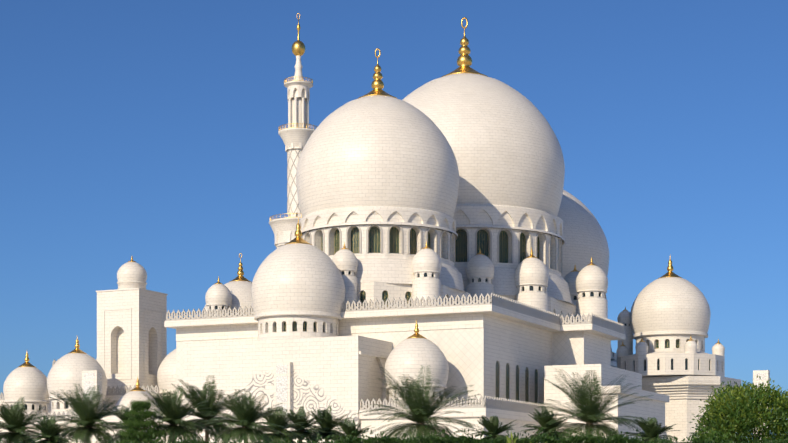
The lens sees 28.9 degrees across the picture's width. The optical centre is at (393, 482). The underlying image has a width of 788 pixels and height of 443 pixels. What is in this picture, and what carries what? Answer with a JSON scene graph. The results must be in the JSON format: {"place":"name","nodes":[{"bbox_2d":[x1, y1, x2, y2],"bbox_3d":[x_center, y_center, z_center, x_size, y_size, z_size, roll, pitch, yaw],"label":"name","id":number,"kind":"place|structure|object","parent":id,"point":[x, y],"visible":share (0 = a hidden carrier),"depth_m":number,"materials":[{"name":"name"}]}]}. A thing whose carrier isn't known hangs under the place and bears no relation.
{"place":"outdoors","nodes":[
{"label":"outdoors","id":0,"kind":"place"},
{"bbox_2d":[0,13,769,442],"bbox_3d":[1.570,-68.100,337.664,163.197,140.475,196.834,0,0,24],"label":"mosque","id":1,"kind":"structure","parent":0,"point":[446,231],"depth_m":261.23,"materials":[{"name":"stone"}]},
{"bbox_2d":[0,365,787,442],"bbox_3d":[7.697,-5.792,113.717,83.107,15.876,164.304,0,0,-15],"label":"vegetation","id":2,"kind":"object","parent":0,"point":[741,411],"visible":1,"depth_m":170.79,"materials":[{"name":"green plant"}]},
{"bbox_2d":[0,0,787,441],"label":"sky","id":3,"kind":"structure","parent":0,"point":[146,131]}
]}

